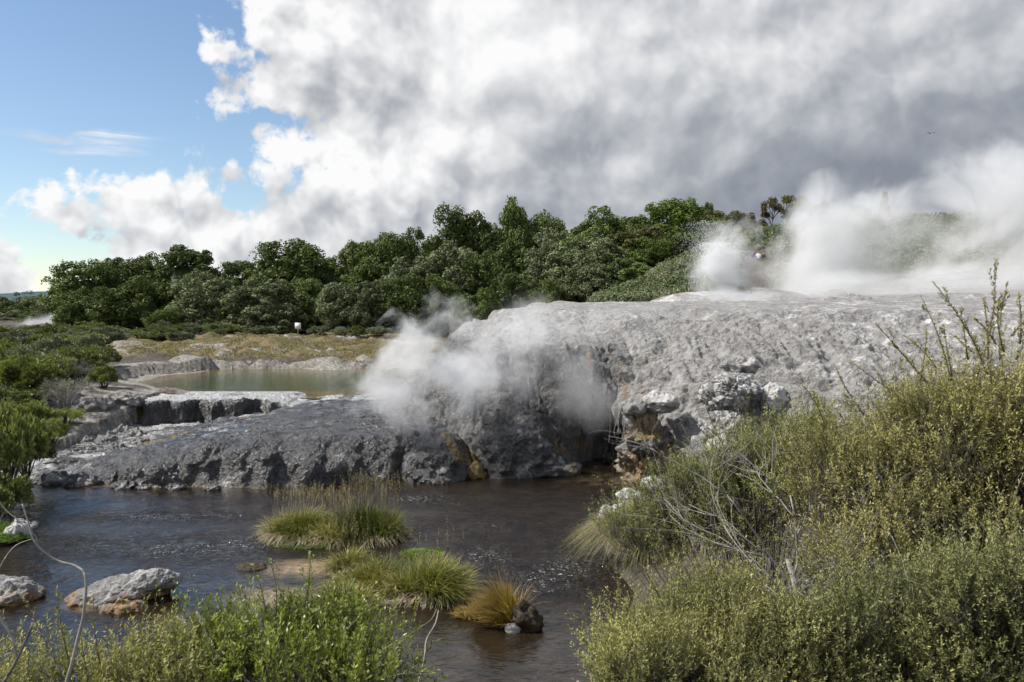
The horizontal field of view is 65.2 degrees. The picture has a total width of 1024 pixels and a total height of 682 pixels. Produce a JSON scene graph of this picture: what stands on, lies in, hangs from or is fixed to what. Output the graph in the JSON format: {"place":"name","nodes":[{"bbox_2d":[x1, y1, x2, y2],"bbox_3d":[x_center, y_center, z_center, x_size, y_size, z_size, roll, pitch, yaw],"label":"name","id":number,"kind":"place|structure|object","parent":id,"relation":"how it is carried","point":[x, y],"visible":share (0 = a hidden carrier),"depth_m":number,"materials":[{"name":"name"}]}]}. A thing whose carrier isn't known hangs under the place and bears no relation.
{"place":"outdoors","nodes":[
{"label":"outdoors","id":0,"kind":"place"},
{"bbox_2d":[0,519,30,545],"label":"grass patch","id":1,"kind":"object","parent":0,"point":[7,539],"visible":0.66,"depth_m":23.46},
{"bbox_2d":[137,368,423,398],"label":"pool water","id":2,"kind":"structure","parent":0,"point":[314,384],"depth_m":55.97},
{"bbox_2d":[0,458,646,681],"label":"river","id":3,"kind":"structure","parent":0,"point":[518,528],"depth_m":22.35,"materials":[{"name":"liquid"}]},
{"bbox_2d":[3,518,37,538],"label":"rock","id":4,"kind":"object","parent":3,"relation":"in","point":[16,527],"visible":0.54,"depth_m":23.74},
{"bbox_2d":[0,574,45,606],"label":"boulder","id":5,"kind":"object","parent":3,"relation":"in","point":[13,589],"visible":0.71,"depth_m":18.81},
{"bbox_2d":[98,596,147,614],"bbox_3d":[-8.959,6.151,18.411,1.199,0.502,0.840,0,3,0],"label":"boulder","id":6,"kind":"object","parent":3,"relation":"in","point":[132,606],"visible":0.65,"depth_m":18.21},
{"bbox_2d":[64,568,182,608],"bbox_3d":[-9.377,5.992,19.203,2.776,1.187,1.688,0,3,0],"label":"boulder","id":7,"kind":"object","parent":3,"relation":"in","point":[130,586],"visible":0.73,"depth_m":18.75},
{"bbox_2d":[245,480,356,548],"bbox_3d":[-6.063,5.280,24.233,4.019,2.001,3.282,0,3,0],"label":"tussock","id":8,"kind":"object","parent":3,"relation":"in","point":[289,527],"visible":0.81,"depth_m":23.94,"materials":[{"name":"green plant"}]},
{"bbox_2d":[299,494,373,549],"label":"tussock","id":9,"kind":"object","parent":3,"relation":"in","point":[330,539],"visible":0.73,"depth_m":23.39,"materials":[{"name":"green plant"}]},
{"bbox_2d":[313,523,374,574],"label":"tussock","id":10,"kind":"object","parent":3,"relation":"in","point":[343,559],"visible":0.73,"depth_m":20.99,"materials":[{"name":"green plant"}]},
{"bbox_2d":[310,554,383,613],"bbox_3d":[-3.847,5.749,18.600,2.105,1.670,2.173,-2,3,-40],"label":"tussock","id":11,"kind":"object","parent":3,"relation":"in","point":[349,588],"visible":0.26,"depth_m":18.64,"materials":[{"name":"green plant"}]},
{"bbox_2d":[302,466,419,549],"bbox_3d":[-4.402,5.170,23.980,4.276,2.714,3.640,0,3,0],"label":"tussock","id":12,"kind":"object","parent":3,"relation":"in","point":[382,531],"visible":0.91,"depth_m":23.81,"materials":[{"name":"green plant"}]},
{"bbox_2d":[317,509,416,600],"bbox_3d":[-3.475,5.552,19.694,3.424,2.677,3.321,2,4,42],"label":"tussock","id":13,"kind":"object","parent":3,"relation":"in","point":[369,573],"visible":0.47,"depth_m":19.61,"materials":[{"name":"green plant"}]},
{"bbox_2d":[367,548,423,604],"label":"tussock","id":14,"kind":"object","parent":3,"relation":"in","point":[391,587],"visible":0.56,"depth_m":19.05,"materials":[{"name":"green plant"}]},
{"bbox_2d":[462,565,548,628],"bbox_3d":[-0.300,5.697,17.453,1.829,1.335,1.968,2,4,43],"label":"sedge clump","id":15,"kind":"object","parent":3,"relation":"in","point":[492,609],"visible":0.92,"depth_m":17.36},
{"bbox_2d":[466,402,566,478],"bbox_3d":[0.022,5.578,34.243,4.695,5.985,4.955,0,3,0],"label":"rock mound","id":16,"kind":"object","parent":3,"relation":"in","point":[515,440],"visible":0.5,"depth_m":32.57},
{"bbox_2d":[509,598,543,632],"bbox_3d":[0.303,6.083,17.278,0.776,1.056,0.672,0,3,0],"label":"rock","id":17,"kind":"object","parent":3,"relation":"in","point":[531,620],"visible":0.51,"depth_m":17.08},
{"bbox_2d":[614,397,673,483],"bbox_3d":[5.287,4.869,31.805,2.442,5.253,2.065,0,3,0],"label":"rock pillar","id":18,"kind":"object","parent":3,"relation":"in","point":[646,421],"visible":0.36,"depth_m":31.37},
{"bbox_2d":[618,397,646,415],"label":"rock","id":19,"kind":"object","parent":18,"relation":"on","point":[634,406],"visible":0.98,"depth_m":31.02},
{"bbox_2d":[631,430,664,456],"bbox_3d":[5.251,3.996,31.180,1.394,1.050,1.257,0,3,0],"label":"rock","id":20,"kind":"object","parent":18,"relation":"on","point":[656,439],"visible":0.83,"depth_m":30.88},
{"bbox_2d":[643,389,679,413],"bbox_3d":[5.801,2.369,31.416,1.576,1.010,1.332,0,3,0],"label":"rock","id":21,"kind":"object","parent":18,"relation":"on","point":[657,401],"visible":0.98,"depth_m":31.00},
{"bbox_2d":[0,218,1023,671],"bbox_3d":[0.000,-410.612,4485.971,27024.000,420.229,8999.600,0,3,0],"label":"ground","id":22,"kind":"structure","parent":0,"point":[132,370],"depth_m":65.92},
{"bbox_2d":[0,472,34,521],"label":"bush","id":23,"kind":"object","parent":22,"relation":"on","point":[11,491],"visible":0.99,"depth_m":25.52,"materials":[{"name":"green plant"}]},
{"bbox_2d":[0,395,50,478],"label":"bush","id":24,"kind":"object","parent":22,"relation":"on","point":[21,438],"visible":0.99,"depth_m":27.07,"materials":[{"name":"green plant"}]},
{"bbox_2d":[0,385,53,404],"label":"shrub","id":25,"kind":"object","parent":22,"relation":"on","point":[21,395],"visible":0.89,"depth_m":40.05,"materials":[{"name":"green plant"}]},
{"bbox_2d":[5,399,56,423],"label":"shrub","id":26,"kind":"object","parent":22,"relation":"on","point":[36,409],"visible":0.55,"depth_m":36.85,"materials":[{"name":"green plant"}]},
{"bbox_2d":[0,354,67,389],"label":"shrub","id":27,"kind":"object","parent":22,"relation":"on","point":[33,371],"visible":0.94,"depth_m":41.80,"materials":[{"name":"green plant"}]},
{"bbox_2d":[14,423,57,476],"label":"bush","id":28,"kind":"object","parent":22,"relation":"on","point":[51,452],"visible":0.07,"depth_m":30.80,"materials":[{"name":"green plant"}]},
{"bbox_2d":[4,332,74,357],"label":"shrub","id":29,"kind":"object","parent":22,"relation":"on","point":[55,341],"visible":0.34,"depth_m":54.91,"materials":[{"name":"green plant"}]},
{"bbox_2d":[32,470,68,484],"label":"rock","id":30,"kind":"object","parent":22,"relation":"on","point":[53,477],"visible":0.55,"depth_m":31.11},
{"bbox_2d":[22,504,87,681],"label":"bare branch","id":31,"kind":"object","parent":22,"relation":"on","point":[82,617],"visible":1,"depth_m":3.25,"materials":[{"name":"grey wood"}]},
{"bbox_2d":[44,416,70,444],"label":"shrub","id":32,"kind":"object","parent":22,"relation":"on","point":[57,431],"visible":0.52,"depth_m":35.61,"materials":[{"name":"green plant"}]},
{"bbox_2d":[33,376,94,410],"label":"shrub","id":33,"kind":"object","parent":22,"relation":"on","point":[67,386],"visible":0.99,"depth_m":40.49,"materials":[{"name":"grey plant"}]},
{"bbox_2d":[45,407,86,425],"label":"shrub","id":34,"kind":"object","parent":22,"relation":"on","point":[65,414],"visible":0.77,"depth_m":38.10,"materials":[{"name":"green plant"}]},
{"bbox_2d":[50,286,92,325],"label":"forest tree","id":35,"kind":"object","parent":22,"relation":"on","point":[62,309],"visible":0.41,"depth_m":102.32,"materials":[{"name":"green plant"}]},
{"bbox_2d":[35,258,118,315],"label":"forest tree","id":36,"kind":"object","parent":22,"relation":"on","point":[100,271],"visible":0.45,"depth_m":105.86,"materials":[{"name":"green plant"}]},
{"bbox_2d":[53,344,115,376],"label":"shrub","id":37,"kind":"object","parent":22,"relation":"on","point":[94,355],"visible":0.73,"depth_m":50.29,"materials":[{"name":"green plant"}]},
{"bbox_2d":[78,394,115,411],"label":"rubble rock","id":38,"kind":"object","parent":22,"relation":"on","point":[97,403],"visible":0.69,"depth_m":41.14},
{"bbox_2d":[60,286,142,329],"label":"forest tree","id":39,"kind":"object","parent":22,"relation":"on","point":[96,310],"visible":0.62,"depth_m":101.02,"materials":[{"name":"green plant"}]},
{"bbox_2d":[78,325,125,343],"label":"shrub","id":40,"kind":"object","parent":22,"relation":"on","point":[110,333],"visible":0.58,"depth_m":73.36,"materials":[{"name":"green plant"}]},
{"bbox_2d":[85,363,118,387],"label":"shrub","id":41,"kind":"object","parent":22,"relation":"on","point":[102,375],"visible":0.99,"depth_m":45.93,"materials":[{"name":"green plant"}]},
{"bbox_2d":[0,565,246,681],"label":"shrub","id":42,"kind":"object","parent":22,"relation":"on","point":[139,659],"visible":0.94,"depth_m":4.58,"materials":[{"name":"green plant"}]},
{"bbox_2d":[96,257,150,326],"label":"forest tree","id":43,"kind":"object","parent":22,"relation":"on","point":[124,272],"visible":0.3,"depth_m":112.25,"materials":[{"name":"green plant"}]},
{"bbox_2d":[112,392,144,408],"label":"rubble rock","id":44,"kind":"object","parent":22,"relation":"on","point":[136,400],"visible":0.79,"depth_m":42.89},
{"bbox_2d":[105,274,168,328],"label":"forest tree","id":45,"kind":"object","parent":22,"relation":"on","point":[140,306],"visible":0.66,"depth_m":102.08,"materials":[{"name":"green plant"}]},
{"bbox_2d":[129,251,167,280],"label":"forest tree","id":46,"kind":"object","parent":22,"relation":"on","point":[146,261],"visible":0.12,"depth_m":116.02,"materials":[{"name":"green plant"}]},
{"bbox_2d":[142,308,180,326],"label":"forest tree","id":47,"kind":"object","parent":22,"relation":"on","point":[155,316],"visible":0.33,"depth_m":97.27,"materials":[{"name":"green plant"}]},
{"bbox_2d":[145,244,232,323],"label":"forest tree","id":48,"kind":"object","parent":22,"relation":"on","point":[181,258],"visible":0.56,"depth_m":109.97,"materials":[{"name":"green plant"}]},
{"bbox_2d":[164,268,233,324],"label":"forest tree","id":49,"kind":"object","parent":22,"relation":"on","point":[199,299],"visible":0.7,"depth_m":100.33,"materials":[{"name":"green plant"}]},
{"bbox_2d":[13,391,443,488],"bbox_3d":[-11.562,5.129,38.555,18.106,3.696,18.550,0,3,0],"label":"rock mound","id":50,"kind":"object","parent":22,"relation":"on","point":[252,439],"visible":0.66,"depth_m":32.51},
{"bbox_2d":[60,473,101,486],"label":"rock","id":51,"kind":"object","parent":50,"relation":"on","point":[80,480],"visible":0.69,"depth_m":30.80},
{"bbox_2d":[209,260,262,290],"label":"forest tree","id":52,"kind":"object","parent":22,"relation":"on","point":[237,268],"visible":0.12,"depth_m":114.46,"materials":[{"name":"green plant"}]},
{"bbox_2d":[219,278,309,332],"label":"forest tree","id":53,"kind":"object","parent":22,"relation":"on","point":[262,300],"visible":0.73,"depth_m":98.43,"materials":[{"name":"green plant"}]},
{"bbox_2d":[237,310,299,334],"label":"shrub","id":54,"kind":"object","parent":22,"relation":"on","point":[283,325],"visible":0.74,"depth_m":96.41,"materials":[{"name":"green plant"}]},
{"bbox_2d":[130,540,446,681],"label":"shrub","id":55,"kind":"object","parent":22,"relation":"on","point":[307,632],"visible":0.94,"depth_m":5.03,"materials":[{"name":"green plant"}]},
{"bbox_2d":[129,332,447,366],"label":"dry grass","id":56,"kind":"structure","parent":22,"relation":"on","point":[357,342],"depth_m":74.21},
{"bbox_2d":[249,237,342,299],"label":"forest tree","id":57,"kind":"object","parent":22,"relation":"on","point":[301,263],"visible":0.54,"depth_m":109.68,"materials":[{"name":"green plant"}]},
{"bbox_2d":[281,277,332,330],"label":"forest tree","id":58,"kind":"object","parent":22,"relation":"on","point":[312,287],"visible":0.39,"depth_m":101.99,"materials":[{"name":"green plant"}]},
{"bbox_2d":[310,282,350,329],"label":"forest tree","id":59,"kind":"object","parent":22,"relation":"on","point":[328,293],"visible":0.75,"depth_m":99.36,"materials":[{"name":"green plant"}]},
{"bbox_2d":[331,240,368,285],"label":"forest tree","id":60,"kind":"object","parent":22,"relation":"on","point":[348,256],"visible":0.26,"depth_m":113.60,"materials":[{"name":"green plant"}]},
{"bbox_2d":[326,280,397,330],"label":"forest tree","id":61,"kind":"object","parent":22,"relation":"on","point":[360,308],"visible":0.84,"depth_m":98.56,"materials":[{"name":"green plant"}]},
{"bbox_2d":[345,257,392,290],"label":"forest tree","id":62,"kind":"object","parent":22,"relation":"on","point":[364,269],"visible":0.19,"depth_m":106.96,"materials":[{"name":"green plant"}]},
{"bbox_2d":[345,231,422,283],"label":"forest tree","id":63,"kind":"object","parent":22,"relation":"on","point":[380,252],"visible":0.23,"depth_m":112.68,"materials":[{"name":"green plant"}]},
{"bbox_2d":[368,272,429,332],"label":"forest tree","id":64,"kind":"object","parent":22,"relation":"on","point":[398,299],"visible":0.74,"depth_m":99.76,"materials":[{"name":"green plant"}]},
{"bbox_2d":[379,255,443,330],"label":"forest tree","id":65,"kind":"object","parent":22,"relation":"on","point":[422,269],"visible":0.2,"depth_m":103.57,"materials":[{"name":"green plant"}]},
{"bbox_2d":[388,226,450,273],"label":"forest tree","id":66,"kind":"object","parent":22,"relation":"on","point":[428,245],"visible":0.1,"depth_m":115.08,"materials":[{"name":"green plant"}]},
{"bbox_2d":[402,273,466,334],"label":"forest tree","id":67,"kind":"object","parent":22,"relation":"on","point":[438,311],"visible":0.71,"depth_m":99.77,"materials":[{"name":"green plant"}]},
{"bbox_2d":[379,518,490,610],"bbox_3d":[-1.919,5.474,19.320,3.333,2.322,2.925,0,3,0],"label":"tussock","id":68,"kind":"object","parent":22,"relation":"on","point":[439,581],"visible":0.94,"depth_m":19.00,"materials":[{"name":"green plant"}]},
{"bbox_2d":[399,426,471,484],"bbox_3d":[-3.125,5.548,33.256,3.326,3.874,4.689,0,3,0],"label":"rock mound","id":69,"kind":"object","parent":22,"relation":"on","point":[436,457],"visible":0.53,"depth_m":31.72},
{"bbox_2d":[411,240,480,329],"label":"forest tree","id":70,"kind":"object","parent":22,"relation":"on","point":[446,260],"visible":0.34,"depth_m":105.16,"materials":[{"name":"green plant"}]},
{"bbox_2d":[429,201,501,264],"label":"forest tree","id":71,"kind":"object","parent":22,"relation":"on","point":[463,230],"visible":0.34,"depth_m":118.14,"materials":[{"name":"green plant"}]},
{"bbox_2d":[448,287,501,328],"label":"forest tree","id":72,"kind":"object","parent":22,"relation":"on","point":[470,311],"visible":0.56,"depth_m":91.11,"materials":[{"name":"green plant"}]},
{"bbox_2d":[458,249,514,313],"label":"forest tree","id":73,"kind":"object","parent":22,"relation":"on","point":[486,269],"visible":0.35,"depth_m":103.40,"materials":[{"name":"green plant"}]},
{"bbox_2d":[476,271,543,312],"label":"forest tree","id":74,"kind":"object","parent":22,"relation":"on","point":[509,296],"visible":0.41,"depth_m":97.64,"materials":[{"name":"green plant"}]},
{"bbox_2d":[491,238,531,292],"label":"forest tree","id":75,"kind":"object","parent":22,"relation":"on","point":[512,258],"visible":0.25,"depth_m":108.23,"materials":[{"name":"green plant"}]},
{"bbox_2d":[493,195,533,248],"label":"forest tree","id":76,"kind":"object","parent":22,"relation":"on","point":[513,220],"visible":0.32,"depth_m":121.67,"materials":[{"name":"green plant"}]},
{"bbox_2d":[523,209,565,252],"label":"forest tree","id":77,"kind":"object","parent":22,"relation":"on","point":[540,222],"visible":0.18,"depth_m":123.30,"materials":[{"name":"green plant"}]},
{"bbox_2d":[518,278,576,306],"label":"forest tree","id":78,"kind":"object","parent":22,"relation":"on","point":[545,295],"visible":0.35,"depth_m":96.33,"materials":[{"name":"green plant"}]},
{"bbox_2d":[518,238,581,302],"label":"forest tree","id":79,"kind":"object","parent":22,"relation":"on","point":[534,263],"visible":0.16,"depth_m":104.17,"materials":[{"name":"green plant"}]},
{"bbox_2d":[532,227,587,264],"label":"forest tree","id":80,"kind":"object","parent":22,"relation":"on","point":[557,237],"visible":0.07,"depth_m":116.91,"materials":[{"name":"green plant"}]},
{"bbox_2d":[541,236,627,288],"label":"forest tree","id":81,"kind":"object","parent":22,"relation":"on","point":[585,252],"visible":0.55,"depth_m":101.14,"materials":[{"name":"green plant"}]},
{"bbox_2d":[552,262,620,301],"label":"forest tree","id":82,"kind":"object","parent":22,"relation":"on","point":[591,282],"visible":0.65,"depth_m":95.87,"materials":[{"name":"green plant"}]},
{"bbox_2d":[553,205,630,260],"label":"forest tree","id":83,"kind":"object","parent":22,"relation":"on","point":[613,225],"visible":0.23,"depth_m":114.64,"materials":[{"name":"green plant"}]},
{"bbox_2d":[601,257,650,284],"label":"forest tree","id":84,"kind":"object","parent":22,"relation":"on","point":[629,271],"visible":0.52,"depth_m":97.69,"materials":[{"name":"green plant"}]},
{"bbox_2d":[554,496,701,589],"bbox_3d":[3.563,5.195,21.391,5.326,1.938,5.163,-1,3,-19],"label":"tussock","id":85,"kind":"object","parent":22,"relation":"on","point":[593,533],"visible":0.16,"depth_m":20.68,"materials":[{"name":"green plant"}]},
{"bbox_2d":[606,224,681,266],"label":"forest tree","id":86,"kind":"object","parent":22,"relation":"on","point":[625,238],"visible":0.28,"depth_m":104.95,"materials":[{"name":"green plant"}]},
{"bbox_2d":[622,236,672,269],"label":"forest tree","id":87,"kind":"object","parent":22,"relation":"on","point":[649,252],"visible":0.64,"depth_m":101.90,"materials":[{"name":"green plant"}]},
{"bbox_2d":[614,215,682,242],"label":"forest tree","id":88,"kind":"object","parent":22,"relation":"on","point":[633,221],"visible":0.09,"depth_m":119.41,"materials":[{"name":"green plant"}]},
{"bbox_2d":[651,231,711,254],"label":"forest tree","id":89,"kind":"object","parent":22,"relation":"on","point":[676,241],"visible":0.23,"depth_m":108.79,"materials":[{"name":"green plant"}]},
{"bbox_2d":[639,197,725,242],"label":"forest tree","id":90,"kind":"object","parent":22,"relation":"on","point":[680,215],"visible":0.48,"depth_m":120.64,"materials":[{"name":"green plant"}]},
{"bbox_2d":[584,368,879,606],"bbox_3d":[2.387,2.375,8.368,3.488,4.314,1.942,2,3,34],"label":"shrub","id":91,"kind":"object","parent":22,"relation":"on","point":[744,488],"visible":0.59,"depth_m":8.27,"materials":[{"name":"green plant"}]},
{"bbox_2d":[565,520,909,681],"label":"shrub","id":92,"kind":"object","parent":22,"relation":"on","point":[707,631],"visible":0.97,"depth_m":4.72,"materials":[{"name":"green plant"}]},
{"bbox_2d":[723,210,760,229],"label":"forest tree","id":93,"kind":"object","parent":22,"relation":"on","point":[744,221],"visible":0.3,"depth_m":137.85,"materials":[{"name":"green plant"}]},
{"bbox_2d":[593,357,938,612],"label":"dead branches","id":94,"kind":"object","parent":22,"relation":"on","point":[793,578],"visible":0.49,"depth_m":6.31,"materials":[{"name":"grey wood"}]},
{"bbox_2d":[767,194,804,222],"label":"gum tree","id":95,"kind":"object","parent":22,"relation":"on","point":[786,214],"visible":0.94,"depth_m":150.64,"materials":[{"name":"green plant"}]},
{"bbox_2d":[585,208,1023,301],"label":"hillside scrub","id":96,"kind":"object","parent":22,"relation":"on","point":[658,282],"visible":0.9,"depth_m":80.50,"materials":[{"name":"green plant"}]},
{"bbox_2d":[798,195,829,219],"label":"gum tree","id":97,"kind":"object","parent":22,"relation":"on","point":[806,206],"visible":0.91,"depth_m":150.88,"materials":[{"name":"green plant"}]},
{"bbox_2d":[730,456,1023,681],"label":"shrub","id":98,"kind":"object","parent":22,"relation":"on","point":[965,624],"visible":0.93,"depth_m":4.62,"materials":[{"name":"green plant"}]},
{"bbox_2d":[735,258,1023,680],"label":"shrub","id":99,"kind":"object","parent":22,"relation":"on","point":[973,428],"visible":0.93,"depth_m":5.84,"materials":[{"name":"green plant"}]},
{"bbox_2d":[907,266,1023,289],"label":"fence","id":100,"kind":"object","parent":22,"relation":"on","point":[944,280],"visible":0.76,"depth_m":63.00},
{"bbox_2d":[0,0,1023,293],"label":"sky","id":101,"kind":"structure","parent":0,"point":[129,128],"materials":[{"name":"white"}]},
{"bbox_2d":[355,289,1023,463],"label":"silica terrace","id":102,"kind":"structure","parent":0,"point":[567,369],"depth_m":35.92,"materials":[{"name":"stone"}]},
{"bbox_2d":[528,461,581,477],"bbox_3d":[1.283,5.453,33.219,3.255,0.980,2.139,0,3,0],"label":"rock ledge","id":103,"kind":"object","parent":102,"relation":"on","point":[567,468],"visible":0.38,"depth_m":32.36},
{"bbox_2d":[650,291,750,301],"bbox_3d":[15.256,-2.481,59.386,10.417,2.446,6.106,0,3,0],"label":"geyser mound","id":104,"kind":"object","parent":102,"relation":"on","point":[699,296],"visible":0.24,"depth_m":57.59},
{"bbox_2d":[675,220,751,296],"bbox_3d":[14.153,-5.881,57.787,6.463,5.448,6.571,-2,3,-31],"label":"geyser","id":105,"kind":"object","parent":102,"relation":"on","point":[726,276],"visible":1,"depth_m":57.05,"materials":[{"name":"white liquid"}]},
{"bbox_2d":[698,409,751,437],"bbox_3d":[8.224,3.271,30.785,1.930,1.298,1.670,-1,3,-27],"label":"rock outcrop","id":106,"kind":"object","parent":102,"relation":"on","point":[728,416],"visible":0.56,"depth_m":30.33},
{"bbox_2d":[698,372,763,413],"bbox_3d":[8.537,2.072,31.203,2.509,1.702,2.051,0,3,0],"label":"rock outcrop","id":107,"kind":"object","parent":102,"relation":"on","point":[743,386],"visible":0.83,"depth_m":30.53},
{"bbox_2d":[719,356,760,373],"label":"rock","id":108,"kind":"object","parent":107,"relation":"on","point":[741,364],"visible":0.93,"depth_m":31.57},
{"bbox_2d":[758,382,787,409],"bbox_3d":[10.130,2.156,31.396,1.224,1.144,1.305,0,3,0],"label":"rock","id":109,"kind":"object","parent":102,"relation":"on","point":[780,395],"visible":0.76,"depth_m":31.01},
{"bbox_2d":[743,290,809,299],"bbox_3d":[18.739,-2.430,55.907,5.487,2.272,3.890,0,3,0],"label":"rock hummock","id":110,"kind":"object","parent":102,"relation":"on","point":[769,294],"visible":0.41,"depth_m":55.00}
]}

